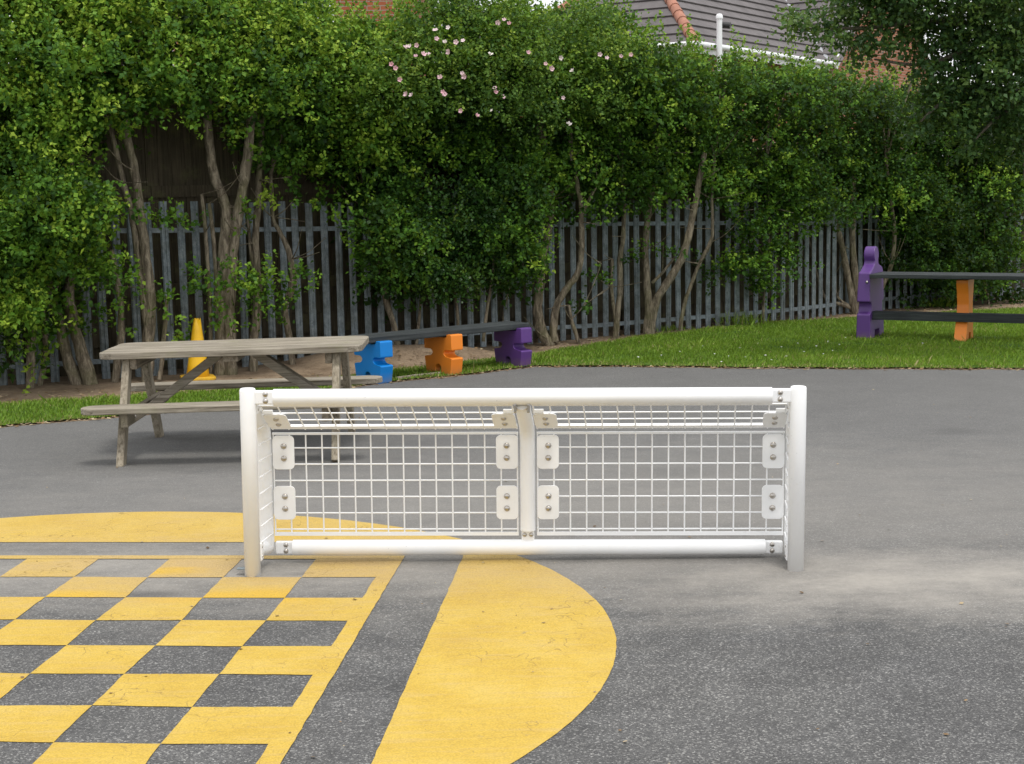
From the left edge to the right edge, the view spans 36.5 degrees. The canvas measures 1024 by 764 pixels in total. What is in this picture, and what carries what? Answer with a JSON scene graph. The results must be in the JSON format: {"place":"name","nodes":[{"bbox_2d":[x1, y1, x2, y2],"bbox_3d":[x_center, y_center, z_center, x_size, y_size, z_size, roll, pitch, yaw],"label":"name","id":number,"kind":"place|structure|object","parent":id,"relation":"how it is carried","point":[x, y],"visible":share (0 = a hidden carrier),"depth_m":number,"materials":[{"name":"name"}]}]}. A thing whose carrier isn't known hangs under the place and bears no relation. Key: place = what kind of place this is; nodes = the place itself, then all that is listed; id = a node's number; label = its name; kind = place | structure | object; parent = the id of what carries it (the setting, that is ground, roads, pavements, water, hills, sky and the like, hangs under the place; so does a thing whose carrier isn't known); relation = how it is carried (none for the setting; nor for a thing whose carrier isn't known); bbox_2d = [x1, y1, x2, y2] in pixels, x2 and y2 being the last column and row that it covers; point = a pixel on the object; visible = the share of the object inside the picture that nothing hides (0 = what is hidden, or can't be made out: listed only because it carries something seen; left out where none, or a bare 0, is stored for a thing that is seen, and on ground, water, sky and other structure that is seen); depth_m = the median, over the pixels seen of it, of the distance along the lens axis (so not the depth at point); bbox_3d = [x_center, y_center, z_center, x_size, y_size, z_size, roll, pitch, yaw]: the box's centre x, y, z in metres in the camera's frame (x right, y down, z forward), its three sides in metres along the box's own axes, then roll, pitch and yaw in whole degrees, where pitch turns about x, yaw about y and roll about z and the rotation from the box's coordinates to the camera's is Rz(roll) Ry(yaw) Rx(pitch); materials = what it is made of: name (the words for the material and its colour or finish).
{"place":"outdoors","nodes":[
{"label":"outdoors","id":0,"kind":"place"},
{"bbox_2d":[58,0,428,75],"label":"red brick house","id":1,"kind":"structure","parent":0,"point":[381,5],"depth_m":26.40,"materials":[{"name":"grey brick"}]},
{"bbox_2d":[0,367,1023,763],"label":"playground tarmac","id":2,"kind":"structure","parent":0,"point":[914,523],"depth_m":7.00,"materials":[{"name":"grey asphalt"}]},
{"bbox_2d":[0,555,403,763],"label":"chessboard marking","id":3,"kind":"object","parent":2,"relation":"on","point":[272,727],"visible":0.99,"depth_m":5.96,"materials":[{"name":"yellow paint"}]},
{"bbox_2d":[0,512,458,541],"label":"circle segment marking","id":4,"kind":"object","parent":2,"relation":"on","point":[160,527],"visible":0.64,"depth_m":8.11,"materials":[{"name":"yellow paint"}]},
{"bbox_2d":[81,336,382,466],"bbox_3d":[-1.843,0.112,10.544,1.848,0.743,1.370,-2,7,-1],"label":"picnic table","id":5,"kind":"object","parent":2,"relation":"on","point":[144,355],"visible":0.84,"depth_m":10.31,"materials":[{"name":"brown wood"}]},
{"bbox_2d":[371,555,616,763],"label":"circle segment marking","id":6,"kind":"object","parent":2,"relation":"on","point":[477,690],"visible":0.9,"depth_m":5.67,"materials":[{"name":"yellow paint"}]},
{"bbox_2d":[237,385,806,576],"bbox_3d":[0.038,0.438,7.127,2.592,0.871,0.324,0,7,2],"label":"football goal","id":7,"kind":"object","parent":2,"relation":"on","point":[259,446],"visible":0.99,"depth_m":7.21,"materials":[{"name":"metal"}]},
{"bbox_2d":[0,296,1023,427],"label":"soil bed","id":8,"kind":"object","parent":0,"point":[316,364],"visible":0.27,"depth_m":15.07,"materials":[{"name":"brown soil"}]},
{"bbox_2d":[0,0,113,392],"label":"hawthorn tree","id":9,"kind":"object","parent":8,"relation":"on","point":[23,302],"visible":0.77,"depth_m":13.18,"materials":[{"name":"green plant"}]},
{"bbox_2d":[0,0,155,385],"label":"hawthorn tree","id":10,"kind":"object","parent":8,"relation":"on","point":[89,120],"visible":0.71,"depth_m":13.47,"materials":[{"name":"green plant"}]},
{"bbox_2d":[56,0,223,382],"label":"hawthorn tree","id":11,"kind":"object","parent":8,"relation":"on","point":[138,86],"visible":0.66,"depth_m":14.01,"materials":[{"name":"green plant"}]},
{"bbox_2d":[180,318,215,380],"bbox_3d":[-2.924,-0.313,14.448,0.310,0.571,0.310,-2,7,-17],"label":"traffic cone","id":12,"kind":"object","parent":8,"relation":"on","point":[196,335],"visible":0.64,"depth_m":14.39,"materials":[{"name":"yellow plastic"}]},
{"bbox_2d":[129,0,303,375],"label":"hawthorn tree","id":13,"kind":"object","parent":8,"relation":"on","point":[195,20],"visible":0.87,"depth_m":14.23,"materials":[{"name":"green plant"}]},
{"bbox_2d":[0,0,479,383],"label":"hawthorn tree","id":14,"kind":"object","parent":8,"relation":"on","point":[373,143],"visible":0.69,"depth_m":15.35,"materials":[{"name":"green plant"}]},
{"bbox_2d":[212,0,319,371],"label":"hawthorn tree","id":15,"kind":"object","parent":8,"relation":"on","point":[263,153],"visible":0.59,"depth_m":14.70,"materials":[{"name":"green plant"}]},
{"bbox_2d":[212,0,392,364],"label":"hawthorn tree","id":16,"kind":"object","parent":8,"relation":"on","point":[310,102],"visible":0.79,"depth_m":14.63,"materials":[{"name":"green plant"}]},
{"bbox_2d":[362,144,551,343],"bbox_3d":[-0.582,-1.399,15.967,2.232,2.084,1.022,-5,8,-30],"label":"ivy shrub","id":17,"kind":"object","parent":8,"relation":"on","point":[454,270],"visible":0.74,"depth_m":15.82,"materials":[{"name":"green plant"}]},
{"bbox_2d":[0,199,1023,385],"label":"palisade fence","id":18,"kind":"object","parent":8,"relation":"on","point":[324,228],"visible":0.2,"depth_m":17.15,"materials":[{"name":"wood"}]},
{"bbox_2d":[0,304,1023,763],"bbox_3d":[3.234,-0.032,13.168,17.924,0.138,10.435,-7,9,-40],"label":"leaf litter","id":19,"kind":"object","parent":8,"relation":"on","point":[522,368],"visible":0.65,"depth_m":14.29,"materials":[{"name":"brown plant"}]},
{"bbox_2d":[407,0,619,345],"bbox_3d":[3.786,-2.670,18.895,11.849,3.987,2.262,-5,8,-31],"label":"hawthorn tree","id":20,"kind":"object","parent":8,"relation":"on","point":[484,150],"visible":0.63,"depth_m":16.06,"materials":[{"name":"green plant"}]},
{"bbox_2d":[337,0,657,152],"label":"dog rose","id":21,"kind":"object","parent":20,"relation":"on","point":[521,108],"visible":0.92,"depth_m":15.44,"materials":[{"name":"green plant"}]},
{"bbox_2d":[531,0,641,343],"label":"hawthorn tree","id":22,"kind":"object","parent":8,"relation":"on","point":[588,168],"visible":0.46,"depth_m":16.79,"materials":[{"name":"green plant"}]},
{"bbox_2d":[558,0,683,338],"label":"hawthorn tree","id":23,"kind":"object","parent":8,"relation":"on","point":[620,150],"visible":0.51,"depth_m":17.05,"materials":[{"name":"green plant"}]},
{"bbox_2d":[590,10,735,335],"bbox_3d":[1.716,-2.337,17.733,1.882,3.670,2.693,-1,7,0],"label":"hawthorn tree","id":24,"kind":"object","parent":8,"relation":"on","point":[657,78],"visible":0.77,"depth_m":17.27,"materials":[{"name":"green plant"}]},
{"bbox_2d":[641,324,693,331],"bbox_3d":[1.803,-0.655,18.349,0.692,0.106,0.474,-1,7,0],"label":"weed","id":25,"kind":"object","parent":8,"relation":"on","point":[671,328],"visible":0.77,"depth_m":18.29,"materials":[{"name":"green plant"}]},
{"bbox_2d":[646,13,776,330],"bbox_3d":[2.381,-2.411,18.281,1.907,3.656,2.550,-1,7,0],"label":"hawthorn tree","id":26,"kind":"object","parent":8,"relation":"on","point":[721,149],"visible":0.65,"depth_m":17.90,"materials":[{"name":"green plant"}]},
{"bbox_2d":[713,308,778,325],"bbox_3d":[2.825,-0.796,18.755,0.828,0.249,0.632,-1,7,0],"label":"weed","id":27,"kind":"object","parent":8,"relation":"on","point":[745,320],"visible":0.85,"depth_m":18.68,"materials":[{"name":"green plant"}]},
{"bbox_2d":[764,44,904,313],"bbox_3d":[4.010,-2.492,19.846,1.796,3.451,3.131,5,10,41],"label":"hawthorn tree","id":28,"kind":"object","parent":8,"relation":"on","point":[845,155],"visible":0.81,"depth_m":19.31,"materials":[{"name":"green plant"}]},
{"bbox_2d":[841,55,967,293],"bbox_3d":[5.150,-2.629,20.647,1.762,3.351,3.696,3,8,27],"label":"hawthorn tree","id":29,"kind":"object","parent":8,"relation":"on","point":[899,229],"visible":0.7,"depth_m":20.08,"materials":[{"name":"green plant"}]},
{"bbox_2d":[910,297,955,307],"bbox_3d":[5.885,-1.120,21.190,0.701,0.168,0.612,6,10,42],"label":"weed","id":30,"kind":"object","parent":8,"relation":"on","point":[948,304],"visible":0.59,"depth_m":21.05,"materials":[{"name":"green plant"}]},
{"bbox_2d":[872,76,1023,310],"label":"hawthorn tree","id":31,"kind":"object","parent":8,"relation":"on","point":[970,234],"visible":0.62,"depth_m":20.88,"materials":[{"name":"green plant"}]},
{"bbox_2d":[0,307,1023,424],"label":"lawn","id":32,"kind":"structure","parent":0,"point":[622,356],"depth_m":15.23,"materials":[{"name":"green plant"}]},
{"bbox_2d":[397,372,439,379],"bbox_3d":[-0.865,-0.057,14.345,0.502,0.030,0.052,-7,9,-40],"label":"kerb strip","id":33,"kind":"object","parent":32,"relation":"on","point":[414,375],"visible":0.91,"depth_m":14.31,"materials":[{"name":"grey concrete"}]},
{"bbox_2d":[348,321,531,383],"bbox_3d":[-0.634,-0.286,14.573,1.884,0.424,0.419,-7,9,-39],"label":"jigsaw bench","id":34,"kind":"object","parent":32,"relation":"on","point":[446,342],"visible":0.93,"depth_m":14.47,"materials":[{"name":"grey plastic"}]},
{"bbox_2d":[700,34,840,322],"bbox_3d":[3.126,-2.421,18.827,1.660,3.484,2.428,1,8,15],"label":"shrub","id":35,"kind":"object","parent":32,"relation":"on","point":[775,90],"visible":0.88,"depth_m":18.54,"materials":[{"name":"green plant"}]},
{"bbox_2d":[856,246,1023,341],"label":"bench","id":36,"kind":"object","parent":32,"relation":"on","point":[872,315],"visible":0.88,"depth_m":16.70,"materials":[{"name":"purple plastic"}]},
{"bbox_2d":[9,0,1020,90],"label":"sky","id":37,"kind":"structure","parent":0,"point":[535,1],"materials":[{"name":"white"}]},
{"bbox_2d":[760,0,1023,175],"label":"overhanging tree","id":38,"kind":"object","parent":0,"point":[999,37],"visible":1,"depth_m":14.35,"materials":[{"name":"green plant"}]},
{"label":"ground","id":39,"kind":"structure","parent":0,"visible":0},
{"bbox_2d":[0,83,1023,378],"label":"board fence","id":40,"kind":"object","parent":39,"relation":"on","point":[172,165],"visible":0.09,"depth_m":16.15,"materials":[{"name":"grey wood"}]},
{"bbox_2d":[554,0,936,151],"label":"roofed house","id":41,"kind":"structure","parent":39,"relation":"on","point":[752,21],"depth_m":35.93,"materials":[{"name":"grey tile"}]}
]}

